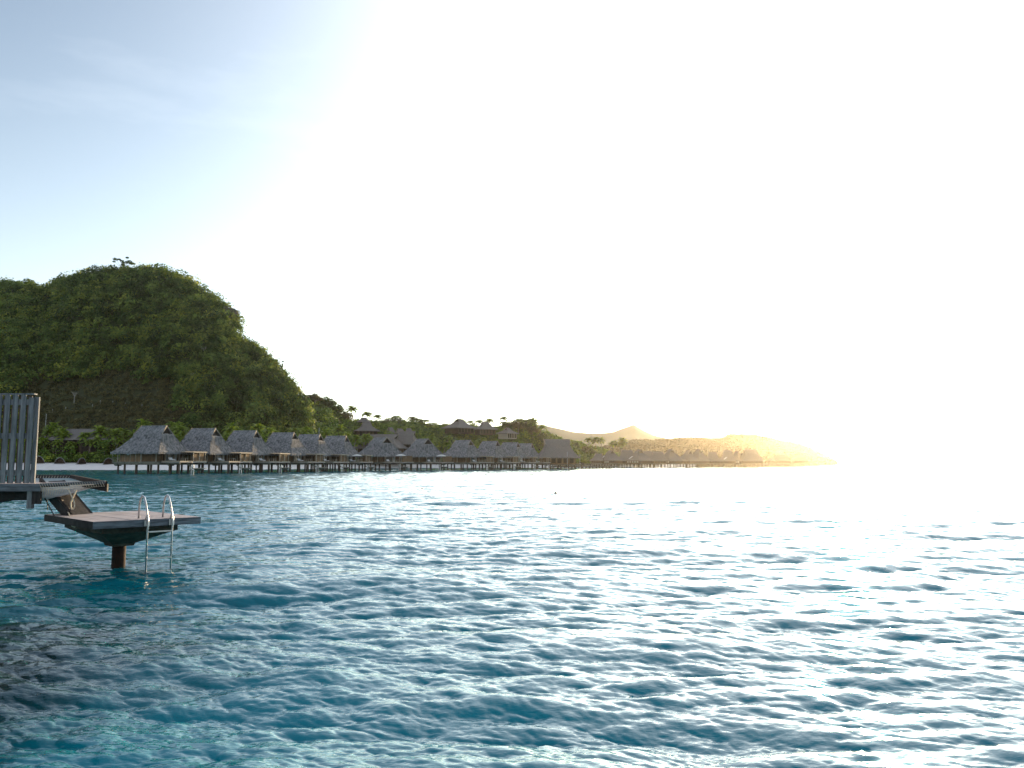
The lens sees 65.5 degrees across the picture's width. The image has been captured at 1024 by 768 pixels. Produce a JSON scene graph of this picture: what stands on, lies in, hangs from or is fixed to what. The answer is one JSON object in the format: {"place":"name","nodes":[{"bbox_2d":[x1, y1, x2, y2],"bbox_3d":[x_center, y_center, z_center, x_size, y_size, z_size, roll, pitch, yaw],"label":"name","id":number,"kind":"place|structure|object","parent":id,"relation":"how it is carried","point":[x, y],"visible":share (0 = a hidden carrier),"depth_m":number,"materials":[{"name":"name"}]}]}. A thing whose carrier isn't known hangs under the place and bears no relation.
{"place":"outdoors","nodes":[
{"label":"outdoors","id":0,"kind":"place"},
{"bbox_2d":[1,283,280,461],"bbox_3d":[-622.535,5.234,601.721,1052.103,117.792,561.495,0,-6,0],"label":"hill","id":1,"kind":"structure","parent":0,"point":[70,405],"depth_m":358.70,"materials":[{"name":"green plant"}]},
{"bbox_2d":[18,367,186,448],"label":"scrub","id":2,"kind":"object","parent":1,"relation":"on","point":[152,413],"visible":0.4,"depth_m":353.54,"materials":[{"name":"green plant"}]},
{"bbox_2d":[112,257,135,266],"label":"umbrella tree","id":3,"kind":"object","parent":1,"relation":"on","point":[127,262],"visible":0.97,"depth_m":470.50,"materials":[{"name":"green plant"}]},
{"bbox_2d":[0,262,317,456],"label":"forest","id":4,"kind":"object","parent":1,"relation":"on","point":[265,388],"visible":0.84,"depth_m":386.12,"materials":[{"name":"plant"}]},
{"bbox_2d":[224,306,237,319],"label":"cliff rock","id":5,"kind":"object","parent":1,"relation":"on","point":[235,311],"visible":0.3,"depth_m":410.90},
{"bbox_2d":[6,462,693,469],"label":"beach","id":6,"kind":"structure","parent":0,"point":[71,466],"depth_m":301.39,"materials":[{"name":"sand"}]},
{"bbox_2d":[38,437,51,453],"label":"palm tree","id":7,"kind":"object","parent":6,"relation":"on","point":[42,440],"visible":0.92,"depth_m":315.79,"materials":[{"name":"green plant"}]},
{"bbox_2d":[41,427,55,436],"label":"palm tree","id":8,"kind":"object","parent":6,"relation":"on","point":[48,430],"visible":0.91,"depth_m":322.09,"materials":[{"name":"green plant"}]},
{"bbox_2d":[43,422,62,436],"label":"palm tree","id":9,"kind":"object","parent":6,"relation":"on","point":[52,424],"visible":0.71,"depth_m":325.65,"materials":[{"name":"green plant"}]},
{"bbox_2d":[51,439,63,453],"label":"palm tree","id":10,"kind":"object","parent":6,"relation":"on","point":[56,442],"visible":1,"depth_m":313.65,"materials":[{"name":"green plant"}]},
{"bbox_2d":[54,458,64,463],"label":"beach shelter","id":11,"kind":"object","parent":6,"relation":"on","point":[59,460],"visible":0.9,"depth_m":304.28,"materials":[{"name":"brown wood"}]},
{"bbox_2d":[52,428,68,438],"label":"palm tree","id":12,"kind":"object","parent":6,"relation":"on","point":[62,430],"visible":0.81,"depth_m":319.18,"materials":[{"name":"green plant"}]},
{"bbox_2d":[55,431,72,441],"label":"palm tree","id":13,"kind":"object","parent":6,"relation":"on","point":[63,434],"visible":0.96,"depth_m":317.08,"materials":[{"name":"green plant"}]},
{"bbox_2d":[64,441,76,456],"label":"palm tree","id":14,"kind":"object","parent":6,"relation":"on","point":[70,443],"visible":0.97,"depth_m":314.51,"materials":[{"name":"green plant"}]},
{"bbox_2d":[77,458,85,464],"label":"beach shelter","id":15,"kind":"object","parent":6,"relation":"on","point":[80,461],"visible":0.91,"depth_m":304.32,"materials":[{"name":"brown wood"}]},
{"bbox_2d":[48,428,116,461],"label":"beach house","id":16,"kind":"structure","parent":6,"relation":"on","point":[74,438],"depth_m":317.08,"materials":[{"name":"black"}]},
{"bbox_2d":[81,441,87,454],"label":"window","id":17,"kind":"structure","parent":16,"relation":"in","point":[84,448],"depth_m":316.18,"materials":[{"name":"black"}]},
{"bbox_2d":[78,432,91,442],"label":"palm tree","id":18,"kind":"object","parent":6,"relation":"on","point":[83,435],"visible":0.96,"depth_m":316.03,"materials":[{"name":"green plant"}]},
{"bbox_2d":[0,438,179,462],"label":"undergrowth","id":19,"kind":"object","parent":6,"relation":"on","point":[75,458],"visible":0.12,"depth_m":312.40,"materials":[{"name":"plant"}]},
{"bbox_2d":[85,439,96,462],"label":"palm tree","id":20,"kind":"object","parent":6,"relation":"on","point":[90,442],"visible":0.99,"depth_m":314.03,"materials":[{"name":"green plant"}]},
{"bbox_2d":[93,436,104,462],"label":"palm tree","id":21,"kind":"object","parent":6,"relation":"on","point":[98,439],"visible":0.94,"depth_m":314.35,"materials":[{"name":"green plant"}]},
{"bbox_2d":[90,425,108,462],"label":"palm tree","id":22,"kind":"object","parent":6,"relation":"on","point":[102,430],"visible":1,"depth_m":317.57,"materials":[{"name":"green plant"}]},
{"bbox_2d":[103,458,113,464],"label":"beach shelter","id":23,"kind":"object","parent":6,"relation":"on","point":[107,461],"visible":0.84,"depth_m":304.14,"materials":[{"name":"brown wood"}]},
{"bbox_2d":[106,429,124,445],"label":"palm tree","id":24,"kind":"object","parent":6,"relation":"on","point":[114,433],"visible":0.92,"depth_m":319.65,"materials":[{"name":"green plant"}]},
{"bbox_2d":[112,437,124,447],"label":"palm tree","id":25,"kind":"object","parent":6,"relation":"on","point":[118,440],"visible":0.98,"depth_m":314.88,"materials":[{"name":"green plant"}]},
{"bbox_2d":[115,428,131,441],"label":"palm tree","id":26,"kind":"object","parent":6,"relation":"on","point":[125,433],"visible":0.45,"depth_m":325.56,"materials":[{"name":"green plant"}]},
{"bbox_2d":[135,418,153,429],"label":"palm tree","id":27,"kind":"object","parent":6,"relation":"on","point":[142,422],"visible":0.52,"depth_m":329.24,"materials":[{"name":"green plant"}]},
{"bbox_2d":[165,421,181,433],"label":"palm tree","id":28,"kind":"object","parent":6,"relation":"on","point":[171,424],"visible":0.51,"depth_m":323.06,"materials":[{"name":"green plant"}]},
{"bbox_2d":[174,434,184,441],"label":"palm tree","id":29,"kind":"object","parent":6,"relation":"on","point":[180,437],"visible":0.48,"depth_m":316.43,"materials":[{"name":"green plant"}]},
{"bbox_2d":[172,425,188,436],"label":"palm tree","id":30,"kind":"object","parent":6,"relation":"on","point":[179,429],"visible":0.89,"depth_m":319.26,"materials":[{"name":"green plant"}]},
{"bbox_2d":[221,422,238,434],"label":"palm tree","id":31,"kind":"object","parent":6,"relation":"on","point":[229,424],"visible":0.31,"depth_m":328.80,"materials":[{"name":"green plant"}]},
{"bbox_2d":[224,426,236,432],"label":"palm tree","id":32,"kind":"object","parent":6,"relation":"on","point":[231,428],"visible":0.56,"depth_m":321.17,"materials":[{"name":"green plant"}]},
{"bbox_2d":[250,423,265,435],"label":"palm tree","id":33,"kind":"object","parent":6,"relation":"on","point":[259,427],"visible":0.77,"depth_m":327.15,"materials":[{"name":"green plant"}]},
{"bbox_2d":[261,427,277,436],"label":"palm tree","id":34,"kind":"object","parent":6,"relation":"on","point":[268,431],"visible":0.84,"depth_m":323.11,"materials":[{"name":"green plant"}]},
{"bbox_2d":[299,427,314,433],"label":"palm tree","id":35,"kind":"object","parent":6,"relation":"on","point":[309,430],"visible":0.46,"depth_m":350.90,"materials":[{"name":"green plant"}]},
{"bbox_2d":[320,428,332,436],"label":"palm tree","id":36,"kind":"object","parent":6,"relation":"on","point":[325,432],"visible":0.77,"depth_m":358.29,"materials":[{"name":"green plant"}]},
{"bbox_2d":[332,427,343,465],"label":"palm tree","id":37,"kind":"object","parent":6,"relation":"on","point":[336,432],"visible":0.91,"depth_m":370.56,"materials":[{"name":"green plant"}]},
{"bbox_2d":[334,424,346,435],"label":"palm tree","id":38,"kind":"object","parent":6,"relation":"on","point":[340,426],"visible":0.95,"depth_m":371.24,"materials":[{"name":"green plant"}]},
{"bbox_2d":[350,434,361,445],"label":"palm tree","id":39,"kind":"object","parent":6,"relation":"on","point":[356,437],"visible":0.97,"depth_m":382.32,"materials":[{"name":"green plant"}]},
{"bbox_2d":[360,433,372,446],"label":"palm tree","id":40,"kind":"object","parent":6,"relation":"on","point":[365,437],"visible":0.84,"depth_m":393.19,"materials":[{"name":"green plant"}]},
{"bbox_2d":[426,436,436,444],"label":"palm tree","id":41,"kind":"object","parent":6,"relation":"on","point":[432,438],"visible":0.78,"depth_m":418.40,"materials":[{"name":"green plant"}]},
{"bbox_2d":[442,441,451,448],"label":"palm tree","id":42,"kind":"object","parent":6,"relation":"on","point":[448,444],"visible":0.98,"depth_m":422.81,"materials":[{"name":"green plant"}]},
{"bbox_2d":[443,435,452,453],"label":"palm tree","id":43,"kind":"object","parent":6,"relation":"on","point":[448,438],"visible":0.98,"depth_m":424.22,"materials":[{"name":"green plant"}]},
{"bbox_2d":[618,437,627,450],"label":"palm tree","id":44,"kind":"object","parent":6,"relation":"on","point":[622,440],"visible":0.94,"depth_m":562.96,"materials":[{"name":"green plant"}]},
{"bbox_2d":[314,405,581,462],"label":"slope","id":45,"kind":"structure","parent":0,"point":[463,436],"depth_m":476.48,"materials":[{"name":"green plant"}]},
{"bbox_2d":[308,393,322,402],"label":"broadleaf tree","id":46,"kind":"object","parent":45,"relation":"on","point":[314,397],"visible":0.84,"depth_m":469.91,"materials":[{"name":"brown plant"}]},
{"bbox_2d":[319,396,338,407],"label":"broadleaf tree","id":47,"kind":"object","parent":45,"relation":"on","point":[329,402],"visible":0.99,"depth_m":469.05,"materials":[{"name":"green plant"}]},
{"bbox_2d":[332,404,345,412],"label":"broadleaf tree","id":48,"kind":"object","parent":45,"relation":"on","point":[341,409],"visible":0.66,"depth_m":469.67,"materials":[{"name":"green plant"}]},
{"bbox_2d":[337,411,353,422],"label":"broadleaf tree","id":49,"kind":"object","parent":45,"relation":"on","point":[347,415],"visible":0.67,"depth_m":467.35,"materials":[{"name":"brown plant"}]},
{"bbox_2d":[346,405,357,419],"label":"palm tree","id":50,"kind":"object","parent":45,"relation":"on","point":[351,408],"visible":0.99,"depth_m":470.82,"materials":[{"name":"green plant"}]},
{"bbox_2d":[357,417,370,425],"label":"thatched house","id":51,"kind":"structure","parent":45,"relation":"on","point":[362,419],"depth_m":463.41,"materials":[{"name":"black"}]},
{"bbox_2d":[354,422,379,435],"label":"thatched house","id":52,"kind":"structure","parent":45,"relation":"on","point":[366,428],"depth_m":436.24,"materials":[{"name":"black"}]},
{"bbox_2d":[354,434,407,460],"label":"restaurant","id":53,"kind":"structure","parent":45,"relation":"on","point":[398,445],"depth_m":396.67,"materials":[{"name":"black"}]},
{"bbox_2d":[390,416,403,424],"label":"broadleaf tree","id":54,"kind":"object","parent":45,"relation":"on","point":[399,420],"visible":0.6,"depth_m":476.02,"materials":[{"name":"green plant"}]},
{"bbox_2d":[397,431,416,450],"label":"restaurant","id":55,"kind":"structure","parent":45,"relation":"on","point":[407,438],"depth_m":405.00,"materials":[{"name":"black"}]},
{"bbox_2d":[440,432,457,443],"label":"broadleaf tree","id":56,"kind":"object","parent":45,"relation":"on","point":[452,435],"visible":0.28,"depth_m":448.70,"materials":[{"name":"green plant"}]},
{"bbox_2d":[441,419,476,433],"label":"thatched house","id":57,"kind":"structure","parent":45,"relation":"on","point":[459,426],"depth_m":451.58,"materials":[{"name":"black"}]},
{"bbox_2d":[309,396,629,464],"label":"woodland","id":58,"kind":"object","parent":45,"relation":"on","point":[327,417],"visible":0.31,"depth_m":465.84,"materials":[{"name":"plant"}]},
{"bbox_2d":[474,422,497,434],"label":"thatched house","id":59,"kind":"structure","parent":45,"relation":"on","point":[485,428],"depth_m":455.85,"materials":[{"name":"black"}]},
{"bbox_2d":[496,427,518,438],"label":"thatched house","id":60,"kind":"structure","parent":45,"relation":"on","point":[507,433],"depth_m":449.00,"materials":[{"name":"beige"}]},
{"bbox_2d":[506,420,523,430],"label":"broadleaf tree","id":61,"kind":"object","parent":45,"relation":"on","point":[514,423],"visible":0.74,"depth_m":482.32,"materials":[{"name":"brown plant"}]},
{"bbox_2d":[518,419,531,427],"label":"broadleaf tree","id":62,"kind":"object","parent":45,"relation":"on","point":[524,425],"visible":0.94,"depth_m":485.94,"materials":[{"name":"green plant"}]},
{"bbox_2d":[525,425,540,434],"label":"broadleaf tree","id":63,"kind":"object","parent":45,"relation":"on","point":[530,429],"visible":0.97,"depth_m":484.43,"materials":[{"name":"green plant"}]},
{"bbox_2d":[534,432,549,443],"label":"broadleaf tree","id":64,"kind":"object","parent":45,"relation":"on","point":[542,436],"visible":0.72,"depth_m":486.17,"materials":[{"name":"green plant"}]},
{"bbox_2d":[0,464,1023,767],"bbox_3d":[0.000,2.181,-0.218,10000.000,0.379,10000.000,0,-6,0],"label":"water","id":65,"kind":"structure","parent":0,"point":[794,616],"depth_m":11.11,"materials":[{"name":"liquid"}]},
{"bbox_2d":[0,482,61,508],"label":"terrace","id":66,"kind":"structure","parent":65,"relation":"in","point":[31,493],"depth_m":16.89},
{"bbox_2d":[0,393,39,482],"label":"privacy fence","id":67,"kind":"object","parent":66,"relation":"on","point":[28,436],"visible":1,"depth_m":17.07,"materials":[{"name":"wood"}]},
{"bbox_2d":[35,475,108,500],"bbox_3d":[-10.795,2.455,18.899,1.195,0.548,6.172,4,-7,-36],"label":"net hammock","id":68,"kind":"object","parent":66,"relation":"attached to","point":[77,483],"visible":0.88,"depth_m":17.02,"materials":[{"name":"fabric"}]},
{"bbox_2d":[68,490,76,509],"bbox_3d":[-9.230,2.421,16.691,0.219,0.415,0.127,0,-6,0],"label":"rope loop","id":69,"kind":"object","parent":68,"relation":"hanging from","point":[72,497],"visible":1,"depth_m":16.64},
{"bbox_2d":[44,494,200,573],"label":"swim platform","id":70,"kind":"structure","parent":65,"relation":"in","point":[118,532],"depth_m":16.16,"materials":[{"name":"wood"},{"name":"steel"}]},
{"bbox_2d":[39,478,91,526],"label":"stairs","id":71,"kind":"structure","parent":70,"relation":"on","point":[61,504],"depth_m":17.53,"materials":[{"name":"wood"}]},
{"bbox_2d":[110,425,206,473],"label":"overwater bungalow","id":72,"kind":"object","parent":65,"relation":"in","point":[150,446],"visible":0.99,"depth_m":174.07,"materials":[{"name":"black"}]},
{"bbox_2d":[187,463,206,473],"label":"swim platform","id":73,"kind":"structure","parent":65,"relation":"in","point":[197,469],"depth_m":174.29,"materials":[{"name":"wood"}]},
{"bbox_2d":[168,428,251,472],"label":"overwater bungalow","id":74,"kind":"object","parent":65,"relation":"in","point":[213,444],"visible":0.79,"depth_m":188.28,"materials":[{"name":"black"}]},
{"bbox_2d":[213,430,289,472],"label":"overwater bungalow","id":75,"kind":"object","parent":65,"relation":"in","point":[255,444],"visible":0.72,"depth_m":201.40,"materials":[{"name":"black"}]},
{"bbox_2d":[254,432,324,471],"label":"overwater bungalow","id":76,"kind":"object","parent":65,"relation":"in","point":[287,442],"visible":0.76,"depth_m":214.18,"materials":[{"name":"black"}]},
{"bbox_2d":[298,434,348,470],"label":"overwater bungalow","id":77,"kind":"object","parent":65,"relation":"in","point":[314,443],"visible":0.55,"depth_m":227.88,"materials":[{"name":"black"}]},
{"bbox_2d":[312,435,372,470],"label":"overwater bungalow","id":78,"kind":"object","parent":65,"relation":"in","point":[339,444],"visible":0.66,"depth_m":240.39,"materials":[{"name":"black"}]},
{"bbox_2d":[356,437,413,470],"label":"overwater bungalow","id":79,"kind":"object","parent":65,"relation":"in","point":[381,450],"visible":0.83,"depth_m":254.05,"materials":[{"name":"black"}]},
{"bbox_2d":[400,438,453,469],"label":"overwater bungalow","id":80,"kind":"object","parent":65,"relation":"in","point":[421,451],"visible":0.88,"depth_m":267.62,"materials":[{"name":"black"}]},
{"bbox_2d":[440,440,493,469],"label":"overwater bungalow","id":81,"kind":"object","parent":65,"relation":"in","point":[462,452],"visible":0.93,"depth_m":282.89,"materials":[{"name":"black"}]},
{"bbox_2d":[470,441,519,469],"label":"overwater bungalow","id":82,"kind":"object","parent":65,"relation":"in","point":[496,451],"visible":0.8,"depth_m":296.31,"materials":[{"name":"black"}]},
{"bbox_2d":[493,442,537,468],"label":"overwater bungalow","id":83,"kind":"object","parent":65,"relation":"in","point":[512,448],"visible":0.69,"depth_m":314.57,"materials":[{"name":"black"}]},
{"bbox_2d":[508,443,550,468],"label":"overwater bungalow","id":84,"kind":"object","parent":65,"relation":"in","point":[528,449],"visible":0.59,"depth_m":330.69,"materials":[{"name":"black"}]},
{"bbox_2d":[535,439,583,468],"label":"bungalow","id":85,"kind":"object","parent":65,"relation":"in","point":[558,452],"depth_m":344.06,"materials":[{"name":"black"}]},
{"bbox_2d":[553,463,616,468],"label":"jetty","id":86,"kind":"object","parent":65,"relation":"in","point":[578,466],"visible":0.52,"depth_m":358.70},
{"bbox_2d":[589,453,605,465],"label":"overwater bungalow","id":87,"kind":"object","parent":65,"relation":"in","point":[597,458],"visible":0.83,"depth_m":465.51,"materials":[{"name":"black"}]},
{"bbox_2d":[596,450,626,467],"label":"overwater bungalow","id":88,"kind":"object","parent":65,"relation":"in","point":[610,456],"visible":0.88,"depth_m":464.43,"materials":[{"name":"black"}]},
{"bbox_2d":[617,450,638,466],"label":"overwater bungalow","id":89,"kind":"object","parent":65,"relation":"in","point":[625,454],"visible":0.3,"depth_m":485.87,"materials":[{"name":"black"}]},
{"bbox_2d":[625,449,654,466],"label":"overwater bungalow","id":90,"kind":"object","parent":65,"relation":"in","point":[639,456],"visible":0.96,"depth_m":476.98,"materials":[{"name":"black"}]},
{"bbox_2d":[642,451,658,466],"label":"overwater bungalow","id":91,"kind":"object","parent":65,"relation":"in","point":[648,454],"visible":0.31,"depth_m":501.27,"materials":[{"name":"black"}]},
{"bbox_2d":[649,451,668,466],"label":"overwater bungalow","id":92,"kind":"object","parent":65,"relation":"in","point":[658,457],"visible":0.72,"depth_m":494.08,"materials":[{"name":"black"}]},
{"bbox_2d":[655,449,686,466],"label":"overwater bungalow","id":93,"kind":"object","parent":65,"relation":"in","point":[672,456],"visible":0.7,"depth_m":499.06,"materials":[{"name":"black"}]},
{"bbox_2d":[675,450,702,466],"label":"overwater bungalow","id":94,"kind":"object","parent":65,"relation":"in","point":[689,456],"visible":0.77,"depth_m":514.49,"materials":[{"name":"beige"}]},
{"bbox_2d":[590,464,792,466],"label":"boardwalk","id":95,"kind":"structure","parent":65,"relation":"in","point":[698,465],"depth_m":602.10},
{"bbox_2d":[691,449,711,466],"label":"overwater bungalow","id":96,"kind":"object","parent":65,"relation":"in","point":[699,454],"visible":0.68,"depth_m":519.79,"materials":[{"name":"beige"}]},
{"bbox_2d":[704,452,721,466],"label":"overwater bungalow","id":97,"kind":"object","parent":65,"relation":"in","point":[713,457],"visible":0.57,"depth_m":553.97,"materials":[{"name":"beige"}]},
{"bbox_2d":[718,450,738,466],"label":"overwater bungalow","id":98,"kind":"object","parent":65,"relation":"in","point":[727,457],"visible":0.98,"depth_m":543.41,"materials":[{"name":"beige"}]},
{"bbox_2d":[726,451,746,466],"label":"overwater bungalow","id":99,"kind":"object","parent":65,"relation":"in","point":[737,455],"visible":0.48,"depth_m":560.03,"materials":[{"name":"beige"}]},
{"bbox_2d":[737,449,765,466],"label":"overwater bungalow","id":100,"kind":"object","parent":65,"relation":"in","point":[750,456],"visible":0.93,"depth_m":553.40,"materials":[{"name":"beige"}]},
{"bbox_2d":[767,454,794,465],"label":"overwater bungalow","id":101,"kind":"object","parent":65,"relation":"in","point":[778,459],"visible":0.98,"depth_m":682.45,"materials":[{"name":"beige"}]},
{"bbox_2d":[791,457,811,465],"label":"overwater bungalow","id":102,"kind":"object","parent":65,"relation":"in","point":[800,460],"visible":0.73,"depth_m":731.37,"materials":[{"name":"beige"}]},
{"bbox_2d":[0,0,1023,463],"label":"sky","id":103,"kind":"structure","parent":0,"point":[798,221],"materials":[{"name":"white"}]},
{"bbox_2d":[537,424,668,446],"bbox_3d":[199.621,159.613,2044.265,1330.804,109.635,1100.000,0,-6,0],"label":"mountain","id":104,"kind":"structure","parent":0,"point":[634,432],"depth_m":1904.73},
{"bbox_2d":[699,464,812,465],"bbox_3d":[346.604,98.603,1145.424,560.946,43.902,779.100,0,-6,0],"label":"headland","id":105,"kind":"structure","parent":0,"point":[764,465],"depth_m":922.13,"materials":[{"name":"plant"}]},
{"bbox_2d":[602,432,838,465],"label":"woodland","id":106,"kind":"object","parent":105,"relation":"on","point":[766,447],"visible":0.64,"depth_m":1002.52,"materials":[{"name":"green plant"}]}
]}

